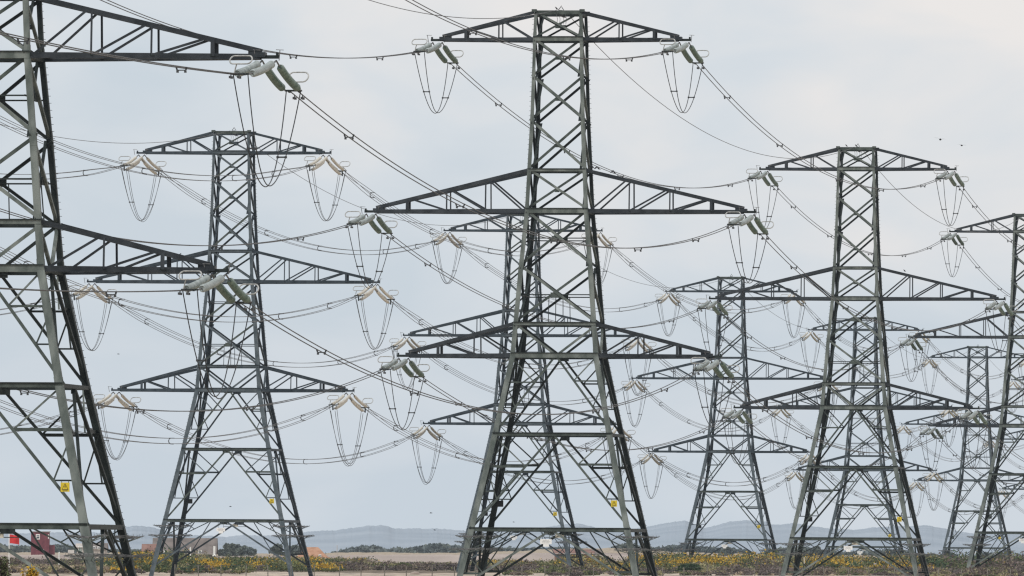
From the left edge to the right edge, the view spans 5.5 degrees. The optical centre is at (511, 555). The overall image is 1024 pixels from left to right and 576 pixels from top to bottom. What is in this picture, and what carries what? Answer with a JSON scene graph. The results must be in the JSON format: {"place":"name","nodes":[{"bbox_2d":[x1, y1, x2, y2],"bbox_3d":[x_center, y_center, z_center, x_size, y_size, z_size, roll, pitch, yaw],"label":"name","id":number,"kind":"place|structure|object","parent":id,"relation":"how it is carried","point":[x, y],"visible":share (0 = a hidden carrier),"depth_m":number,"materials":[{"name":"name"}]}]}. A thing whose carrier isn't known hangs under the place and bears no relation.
{"place":"outdoors","nodes":[
{"label":"outdoors","id":0,"kind":"place"},
{"bbox_2d":[0,553,858,562],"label":"shingle terrace","id":1,"kind":"structure","parent":0,"point":[441,558],"depth_m":2828.83,"materials":[{"name":"gravel"}]},
{"bbox_2d":[9,569,903,575],"bbox_3d":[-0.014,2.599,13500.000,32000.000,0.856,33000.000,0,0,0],"label":"ground","id":2,"kind":"structure","parent":0,"point":[369,572],"depth_m":1383.62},
{"bbox_2d":[0,556,11,575],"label":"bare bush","id":3,"kind":"object","parent":2,"relation":"on","point":[4,567],"visible":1,"depth_m":360.00,"materials":[{"name":"green plant"}]},
{"bbox_2d":[31,531,54,554],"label":"lookout building","id":4,"kind":"structure","parent":2,"relation":"on","point":[43,540],"depth_m":3060.00,"materials":[{"name":"red paint"}]},
{"bbox_2d":[0,544,140,552],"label":"wood","id":5,"kind":"object","parent":2,"relation":"on","point":[61,548],"visible":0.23,"depth_m":4496.10,"materials":[{"name":"green plant"}]},
{"bbox_2d":[0,0,278,575],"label":"pylon","id":6,"kind":"object","parent":2,"relation":"on","point":[40,57],"visible":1,"depth_m":625.55,"materials":[{"name":"grey metal"}]},
{"bbox_2d":[178,263,258,398],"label":"insulator cluster","id":7,"kind":"object","parent":6,"relation":"attached to","point":[204,283],"visible":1,"depth_m":625.83,"materials":[{"name":"white ceramic"}]},
{"bbox_2d":[0,287,192,296],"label":"power line","id":8,"kind":"object","parent":7,"relation":"attached to","point":[179,293],"visible":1,"depth_m":586.21,"materials":[{"name":"metal"}]},
{"bbox_2d":[229,49,308,186],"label":"insulator cluster","id":9,"kind":"object","parent":6,"relation":"attached to","point":[254,68],"visible":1,"depth_m":625.80,"materials":[{"name":"white ceramic"}]},
{"bbox_2d":[0,31,243,78],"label":"power line","id":10,"kind":"object","parent":9,"relation":"attached to","point":[27,40],"visible":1,"depth_m":571.77,"materials":[{"name":"metal"}]},
{"bbox_2d":[152,538,217,557],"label":"house","id":11,"kind":"structure","parent":2,"relation":"on","point":[210,547],"depth_m":2302.26,"materials":[{"name":"white paint"}]},
{"bbox_2d":[87,127,379,575],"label":"pylon","id":12,"kind":"object","parent":2,"relation":"on","point":[266,391],"visible":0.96,"depth_m":1231.12,"materials":[{"name":"grey metal"}]},
{"bbox_2d":[69,279,116,350],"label":"insulator cluster","id":13,"kind":"object","parent":12,"relation":"attached to","point":[83,295],"visible":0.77,"depth_m":1234.22,"materials":[{"name":"beige ceramic"}]},
{"bbox_2d":[93,386,140,459],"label":"insulator cluster","id":14,"kind":"object","parent":12,"relation":"attached to","point":[120,400],"visible":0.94,"depth_m":1234.51,"materials":[{"name":"beige ceramic"}]},
{"bbox_2d":[119,149,165,221],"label":"insulator cluster","id":15,"kind":"object","parent":12,"relation":"attached to","point":[137,162],"visible":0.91,"depth_m":1233.97,"materials":[{"name":"beige ceramic"}]},
{"bbox_2d":[304,149,349,220],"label":"insulator cluster","id":16,"kind":"object","parent":12,"relation":"attached to","point":[321,163],"visible":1,"depth_m":1230.98,"materials":[{"name":"beige ceramic"}]},
{"bbox_2d":[0,116,310,180],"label":"power line","id":17,"kind":"object","parent":16,"relation":"attached to","point":[141,172],"visible":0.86,"depth_m":1095.05,"materials":[{"name":"grey metal"}]},
{"bbox_2d":[327,387,372,465],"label":"insulator cluster","id":18,"kind":"object","parent":12,"relation":"attached to","point":[353,402],"visible":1,"depth_m":1230.81,"materials":[{"name":"beige ceramic"}]},
{"bbox_2d":[1,400,333,443],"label":"power line","id":19,"kind":"object","parent":18,"relation":"attached to","point":[175,438],"visible":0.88,"depth_m":1101.19,"materials":[{"name":"grey metal"}]},
{"bbox_2d":[353,278,398,349],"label":"insulator cluster","id":20,"kind":"object","parent":12,"relation":"attached to","point":[370,292],"visible":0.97,"depth_m":1230.40,"materials":[{"name":"beige ceramic"}]},
{"bbox_2d":[0,247,359,321],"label":"power line","id":21,"kind":"object","parent":20,"relation":"attached to","point":[327,308],"visible":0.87,"depth_m":1079.58,"materials":[{"name":"grey metal"}]},
{"bbox_2d":[96,546,380,573],"bbox_3d":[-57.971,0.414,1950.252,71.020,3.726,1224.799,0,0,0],"label":"gorse thicket","id":22,"kind":"object","parent":2,"relation":"on","point":[189,562],"visible":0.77,"depth_m":1453.44,"materials":[{"name":"green plant"}]},
{"bbox_2d":[235,545,256,555],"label":"distant tree","id":23,"kind":"object","parent":2,"relation":"on","point":[244,550],"visible":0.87,"depth_m":2998.70,"materials":[{"name":"green plant"}]},
{"bbox_2d":[298,547,328,558],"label":"house","id":24,"kind":"structure","parent":2,"relation":"on","point":[316,551],"depth_m":2501.92,"materials":[{"name":"orange tile"}]},
{"bbox_2d":[331,544,420,552],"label":"wood","id":25,"kind":"object","parent":2,"relation":"on","point":[367,548],"visible":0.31,"depth_m":4597.30,"materials":[{"name":"green plant"}]},
{"bbox_2d":[407,543,583,552],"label":"wood","id":26,"kind":"object","parent":2,"relation":"on","point":[435,548],"visible":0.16,"depth_m":4697.09,"materials":[{"name":"green plant"}]},
{"bbox_2d":[0,556,1023,575],"bbox_3d":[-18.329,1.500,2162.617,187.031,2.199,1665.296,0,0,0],"label":"bramble scrub","id":27,"kind":"object","parent":2,"relation":"on","point":[554,569],"visible":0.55,"depth_m":1426.85,"materials":[{"name":"green plant"}]},
{"bbox_2d":[5,561,1023,575],"bbox_3d":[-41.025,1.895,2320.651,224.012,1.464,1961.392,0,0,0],"label":"dry grass","id":28,"kind":"structure","parent":2,"relation":"on","point":[49,568],"depth_m":1370.09,"materials":[{"name":"brown plant"}]},
{"bbox_2d":[403,214,636,571],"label":"pylon","id":29,"kind":"object","parent":2,"relation":"on","point":[547,420],"visible":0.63,"depth_m":1513.79,"materials":[{"name":"grey metal"}]},
{"bbox_2d":[389,332,425,388],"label":"insulator cluster","id":30,"kind":"object","parent":29,"relation":"attached to","point":[403,343],"visible":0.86,"depth_m":1515.71,"materials":[{"name":"beige ceramic"}]},
{"bbox_2d":[110,300,393,367],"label":"power line","id":31,"kind":"object","parent":30,"relation":"attached to","point":[240,355],"visible":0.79,"depth_m":1347.62,"materials":[{"name":"grey metal"}]},
{"bbox_2d":[409,425,445,484],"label":"insulator cluster","id":32,"kind":"object","parent":29,"relation":"attached to","point":[423,431],"visible":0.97,"depth_m":1517.03,"materials":[{"name":"beige ceramic"}]},
{"bbox_2d":[132,407,414,463],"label":"power line","id":33,"kind":"object","parent":32,"relation":"attached to","point":[170,429],"visible":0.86,"depth_m":1373.11,"materials":[{"name":"grey metal"}]},
{"bbox_2d":[430,228,466,283],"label":"insulator cluster","id":34,"kind":"object","parent":29,"relation":"attached to","point":[441,240],"visible":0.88,"depth_m":1516.40,"materials":[{"name":"beige ceramic"}]},
{"bbox_2d":[157,171,435,254],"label":"power line","id":35,"kind":"object","parent":34,"relation":"attached to","point":[288,237],"visible":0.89,"depth_m":1356.87,"materials":[{"name":"grey metal"}]},
{"bbox_2d":[581,229,616,284],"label":"insulator cluster","id":36,"kind":"object","parent":29,"relation":"attached to","point":[604,243],"visible":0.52,"depth_m":1517.38,"materials":[{"name":"beige ceramic"}]},
{"bbox_2d":[343,172,585,255],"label":"power line","id":37,"kind":"object","parent":36,"relation":"attached to","point":[370,193],"visible":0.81,"depth_m":1334.33,"materials":[{"name":"grey metal"}]},
{"bbox_2d":[600,421,635,479],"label":"insulator cluster","id":38,"kind":"object","parent":29,"relation":"attached to","point":[625,433],"visible":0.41,"depth_m":1515.43,"materials":[{"name":"beige ceramic"}]},
{"bbox_2d":[364,408,604,464],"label":"power line","id":39,"kind":"object","parent":38,"relation":"attached to","point":[396,430],"visible":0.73,"depth_m":1328.40,"materials":[{"name":"grey metal"}]},
{"bbox_2d":[621,333,655,395],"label":"insulator cluster","id":40,"kind":"object","parent":29,"relation":"attached to","point":[633,345],"visible":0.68,"depth_m":1513.93,"materials":[{"name":"beige ceramic"}]},
{"bbox_2d":[389,300,626,368],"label":"power line","id":41,"kind":"object","parent":40,"relation":"attached to","point":[475,348],"visible":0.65,"depth_m":1304.89,"materials":[{"name":"grey metal"}]},
{"bbox_2d":[470,552,645,571],"bbox_3d":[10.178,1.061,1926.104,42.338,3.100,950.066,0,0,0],"label":"gorse thicket","id":42,"kind":"object","parent":2,"relation":"on","point":[589,561],"visible":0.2,"depth_m":1611.42,"materials":[{"name":"green plant"}]},
{"bbox_2d":[364,6,755,575],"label":"pylon","id":43,"kind":"object","parent":2,"relation":"on","point":[599,356],"visible":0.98,"depth_m":924.03,"materials":[{"name":"grey metal"}]},
{"bbox_2d":[345,206,397,288],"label":"insulator cluster","id":44,"kind":"object","parent":43,"relation":"attached to","point":[361,220],"visible":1,"depth_m":927.39,"materials":[{"name":"green ceramic"}]},
{"bbox_2d":[0,208,354,248],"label":"power line","id":45,"kind":"object","parent":44,"relation":"attached to","point":[346,226],"visible":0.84,"depth_m":841.32,"materials":[{"name":"metal"}]},
{"bbox_2d":[377,351,429,429],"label":"insulator cluster","id":46,"kind":"object","parent":43,"relation":"attached to","point":[393,364],"visible":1,"depth_m":926.68,"materials":[{"name":"green ceramic"}]},
{"bbox_2d":[18,369,386,413],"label":"power line","id":47,"kind":"object","parent":46,"relation":"attached to","point":[144,410],"visible":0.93,"depth_m":820.53,"materials":[{"name":"metal"}]},
{"bbox_2d":[411,35,463,113],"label":"insulator cluster","id":48,"kind":"object","parent":43,"relation":"attached to","point":[428,47],"visible":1,"depth_m":927.09,"materials":[{"name":"green ceramic"}]},
{"bbox_2d":[100,0,420,59],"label":"power line","id":49,"kind":"object","parent":48,"relation":"attached to","point":[377,58],"visible":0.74,"depth_m":838.04,"materials":[{"name":"metal"}]},
{"bbox_2d":[659,35,708,112],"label":"insulator cluster","id":50,"kind":"object","parent":43,"relation":"attached to","point":[674,47],"visible":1,"depth_m":924.43,"materials":[{"name":"green ceramic"}]},
{"bbox_2d":[406,0,669,61],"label":"power line","id":51,"kind":"object","parent":50,"relation":"attached to","point":[568,57],"visible":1,"depth_m":807.73,"materials":[{"name":"metal"}]},
{"bbox_2d":[690,352,739,426],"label":"insulator cluster","id":52,"kind":"object","parent":43,"relation":"attached to","point":[716,370],"visible":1,"depth_m":923.67,"materials":[{"name":"grey ceramic"}]},
{"bbox_2d":[241,303,700,416],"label":"power line","id":53,"kind":"object","parent":52,"relation":"attached to","point":[252,309],"visible":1,"depth_m":725.67,"materials":[{"name":"metal"}]},
{"bbox_2d":[725,207,773,282],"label":"insulator cluster","id":54,"kind":"object","parent":43,"relation":"attached to","point":[739,220],"visible":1,"depth_m":923.68,"materials":[{"name":"grey ceramic"}]},
{"bbox_2d":[291,92,734,251],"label":"power line","id":55,"kind":"object","parent":54,"relation":"attached to","point":[295,97],"visible":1,"depth_m":718.79,"materials":[{"name":"metal"}]},
{"bbox_2d":[174,564,1010,575],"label":"wire fence","id":56,"kind":"object","parent":2,"relation":"on","point":[522,572],"visible":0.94,"depth_m":1199.94,"materials":[{"name":"grey metal"}]},
{"bbox_2d":[611,543,753,553],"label":"wood","id":57,"kind":"object","parent":2,"relation":"on","point":[681,545],"visible":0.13,"depth_m":4597.63,"materials":[{"name":"plant"}]},
{"bbox_2d":[632,274,822,556],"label":"pylon","id":58,"kind":"object","parent":2,"relation":"on","point":[710,451],"visible":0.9,"depth_m":1824.01,"materials":[{"name":"grey metal"}]},
{"bbox_2d":[621,376,649,427],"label":"insulator cluster","id":59,"kind":"object","parent":58,"relation":"attached to","point":[632,385],"visible":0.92,"depth_m":1827.08,"materials":[{"name":"beige ceramic"}]},
{"bbox_2d":[421,351,624,404],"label":"power line","id":60,"kind":"object","parent":59,"relation":"attached to","point":[446,365],"visible":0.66,"depth_m":1606.03,"materials":[{"name":"grey metal"}]},
{"bbox_2d":[637,453,666,498],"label":"insulator cluster","id":61,"kind":"object","parent":58,"relation":"attached to","point":[647,459],"visible":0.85,"depth_m":1826.02,"materials":[{"name":"beige ceramic"}]},
{"bbox_2d":[438,437,642,484],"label":"power line","id":62,"kind":"object","parent":61,"relation":"attached to","point":[465,451],"visible":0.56,"depth_m":1641.03,"materials":[{"name":"grey metal"}]},
{"bbox_2d":[655,289,683,335],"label":"insulator cluster","id":63,"kind":"object","parent":58,"relation":"attached to","point":[670,298],"visible":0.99,"depth_m":1826.54,"materials":[{"name":"beige ceramic"}]},
{"bbox_2d":[461,246,656,311],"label":"power line","id":64,"kind":"object","parent":63,"relation":"attached to","point":[485,264],"visible":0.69,"depth_m":1647.73,"materials":[{"name":"grey metal"}]},
{"bbox_2d":[781,291,805,337],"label":"insulator cluster","id":65,"kind":"object","parent":58,"relation":"attached to","point":[798,302],"visible":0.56,"depth_m":1823.87,"materials":[{"name":"beige ceramic"}]},
{"bbox_2d":[612,246,784,312],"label":"power line","id":66,"kind":"object","parent":65,"relation":"attached to","point":[680,294],"visible":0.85,"depth_m":1612.94,"materials":[{"name":"grey metal"}]},
{"bbox_2d":[796,450,824,496],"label":"insulator cluster","id":67,"kind":"object","parent":58,"relation":"attached to","point":[803,461],"visible":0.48,"depth_m":1819.94,"materials":[{"name":"beige ceramic"}]},
{"bbox_2d":[629,439,800,485],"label":"power line","id":68,"kind":"object","parent":67,"relation":"attached to","point":[710,479],"visible":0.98,"depth_m":1642.99,"materials":[{"name":"grey metal"}]},
{"bbox_2d":[814,376,841,428],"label":"insulator cluster","id":69,"kind":"object","parent":58,"relation":"attached to","point":[834,387],"visible":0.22,"depth_m":1827.39,"materials":[{"name":"beige ceramic"}]},
{"bbox_2d":[650,351,818,405],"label":"power line","id":70,"kind":"object","parent":69,"relation":"attached to","point":[723,395],"visible":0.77,"depth_m":1621.72,"materials":[{"name":"grey metal"}]},
{"bbox_2d":[617,548,1007,571],"bbox_3d":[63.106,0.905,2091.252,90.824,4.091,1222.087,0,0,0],"label":"gorse thicket","id":71,"kind":"object","parent":2,"relation":"on","point":[667,561],"visible":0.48,"depth_m":1649.71,"materials":[{"name":"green plant"}]},
{"bbox_2d":[759,546,931,556],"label":"wood","id":72,"kind":"object","parent":2,"relation":"on","point":[842,552],"visible":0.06,"depth_m":4597.54,"materials":[{"name":"plant"}]},
{"bbox_2d":[709,144,1004,575],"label":"pylon","id":73,"kind":"object","parent":2,"relation":"on","point":[825,407],"visible":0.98,"depth_m":1224.47,"materials":[{"name":"grey metal"}]},
{"bbox_2d":[571,18,853,158],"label":"earth wire","id":74,"kind":"object","parent":73,"relation":"attached to","point":[702,130],"visible":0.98,"depth_m":1045.99,"materials":[{"name":"grey metal"}]},
{"bbox_2d":[695,295,732,358],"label":"insulator cluster","id":75,"kind":"object","parent":73,"relation":"attached to","point":[707,304],"visible":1,"depth_m":1228.98,"materials":[{"name":"grey ceramic"}]},
{"bbox_2d":[385,234,701,328],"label":"power line","id":76,"kind":"object","parent":75,"relation":"attached to","point":[393,237],"visible":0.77,"depth_m":1011.03,"materials":[{"name":"metal"}]},
{"bbox_2d":[720,406,756,463],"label":"insulator cluster","id":77,"kind":"object","parent":73,"relation":"attached to","point":[730,414],"visible":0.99,"depth_m":1227.48,"materials":[{"name":"grey ceramic"}]},
{"bbox_2d":[417,377,727,451],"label":"power line","id":78,"kind":"object","parent":77,"relation":"attached to","point":[424,381],"visible":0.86,"depth_m":1053.24,"materials":[{"name":"metal"}]},
{"bbox_2d":[746,165,782,226],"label":"insulator cluster","id":79,"kind":"object","parent":73,"relation":"attached to","point":[757,175],"visible":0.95,"depth_m":1228.53,"materials":[{"name":"grey ceramic"}]},
{"bbox_2d":[451,64,753,189],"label":"power line","id":80,"kind":"object","parent":79,"relation":"attached to","point":[501,104],"visible":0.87,"depth_m":1034.32,"materials":[{"name":"metal"}]},
{"bbox_2d":[934,166,968,225],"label":"insulator cluster","id":81,"kind":"object","parent":73,"relation":"attached to","point":[945,175],"visible":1,"depth_m":1224.51,"materials":[{"name":"grey ceramic"}]},
{"bbox_2d":[696,64,940,191],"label":"power line","id":82,"kind":"object","parent":81,"relation":"attached to","point":[725,97],"visible":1,"depth_m":1024.96,"materials":[{"name":"metal"}]},
{"bbox_2d":[957,409,991,467],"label":"insulator cluster","id":83,"kind":"object","parent":73,"relation":"attached to","point":[971,414],"visible":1,"depth_m":1223.74,"materials":[{"name":"grey ceramic"}]},
{"bbox_2d":[727,379,964,454],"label":"power line","id":84,"kind":"object","parent":83,"relation":"attached to","point":[861,452],"visible":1,"depth_m":1038.72,"materials":[{"name":"metal"}]},
{"bbox_2d":[983,295,1017,352],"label":"insulator cluster","id":85,"kind":"object","parent":73,"relation":"attached to","point":[998,306],"visible":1,"depth_m":1224.15,"materials":[{"name":"grey ceramic"}]},
{"bbox_2d":[761,235,990,332],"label":"power line","id":86,"kind":"object","parent":85,"relation":"attached to","point":[768,238],"visible":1,"depth_m":1028.89,"materials":[{"name":"metal"}]},
{"bbox_2d":[778,316,951,558],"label":"pylon","id":87,"kind":"object","parent":2,"relation":"on","point":[848,455],"visible":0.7,"depth_m":2087.86,"materials":[{"name":"grey metal"}]},
{"bbox_2d":[785,470,803,508],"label":"insulator cluster","id":88,"kind":"object","parent":87,"relation":"attached to","point":[792,476],"visible":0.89,"depth_m":2088.76,"materials":[{"name":"beige ceramic"}]},
{"bbox_2d":[662,464,786,499],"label":"power line","id":89,"kind":"object","parent":88,"relation":"attached to","point":[718,494],"visible":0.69,"depth_m":1935.84,"materials":[{"name":"grey metal"}]},
{"bbox_2d":[799,330,823,372],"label":"insulator cluster","id":90,"kind":"object","parent":87,"relation":"attached to","point":[812,336],"visible":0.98,"depth_m":2091.00,"materials":[{"name":"beige ceramic"}]},
{"bbox_2d":[923,468,946,510],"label":"insulator cluster","id":91,"kind":"object","parent":87,"relation":"attached to","point":[935,476],"visible":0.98,"depth_m":2087.83,"materials":[{"name":"beige ceramic"}]},
{"bbox_2d":[901,346,1023,557],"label":"pylon","id":92,"kind":"object","parent":2,"relation":"on","point":[961,481],"visible":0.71,"depth_m":2377.97,"materials":[{"name":"grey metal"}]},
{"bbox_2d":[908,213,1023,567],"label":"pylon","id":93,"kind":"object","parent":2,"relation":"on","point":[1002,426],"visible":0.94,"depth_m":1504.23,"materials":[{"name":"grey metal"}]},
{"bbox_2d":[898,335,926,381],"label":"insulator cluster","id":94,"kind":"object","parent":93,"relation":"attached to","point":[907,342],"visible":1,"depth_m":1507.64,"materials":[{"name":"grey ceramic"}]},
{"bbox_2d":[723,316,903,371],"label":"power line","id":95,"kind":"object","parent":94,"relation":"attached to","point":[781,358],"visible":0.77,"depth_m":1311.86,"materials":[{"name":"metal"}]},
{"bbox_2d":[918,424,946,472],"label":"insulator cluster","id":96,"kind":"object","parent":93,"relation":"attached to","point":[929,431],"visible":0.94,"depth_m":1506.08,"materials":[{"name":"grey ceramic"}]},
{"bbox_2d":[939,230,967,276],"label":"insulator cluster","id":97,"kind":"object","parent":93,"relation":"attached to","point":[952,238],"visible":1,"depth_m":1506.79,"materials":[{"name":"grey ceramic"}]},
{"bbox_2d":[773,187,945,256],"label":"power line","id":98,"kind":"object","parent":97,"relation":"attached to","point":[870,253],"visible":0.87,"depth_m":1338.73,"materials":[{"name":"metal"}]},
{"bbox_2d":[917,549,1023,568],"bbox_3d":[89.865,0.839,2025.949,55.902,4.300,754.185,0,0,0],"label":"green scrub","id":99,"kind":"object","parent":2,"relation":"on","point":[1016,560],"visible":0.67,"depth_m":1687.08,"materials":[{"name":"green plant"}]},
{"bbox_2d":[992,376,1023,551],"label":"pylon","id":100,"kind":"object","parent":2,"relation":"on","point":[1013,485],"visible":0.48,"depth_m":2680.24,"materials":[{"name":"grey metal"}]},
{"bbox_2d":[0,548,966,558],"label":"shingle bank","id":101,"kind":"structure","parent":0,"point":[608,550],"depth_m":3546.62,"materials":[{"name":"gravel"}]},
{"bbox_2d":[0,520,1023,555],"bbox_3d":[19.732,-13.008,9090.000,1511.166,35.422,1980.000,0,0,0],"label":"hills","id":102,"kind":"structure","parent":0,"point":[388,537],"depth_m":8406.82,"materials":[{"name":"grey"}]},
{"bbox_2d":[0,0,1023,536],"label":"sky","id":103,"kind":"structure","parent":0,"point":[897,76],"materials":[{"name":"grey"}]},
{"bbox_2d":[747,424,923,469],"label":"power line","id":104,"kind":"object","parent":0,"point":[821,464],"visible":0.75,"depth_m":1302.95,"materials":[{"name":"metal"}]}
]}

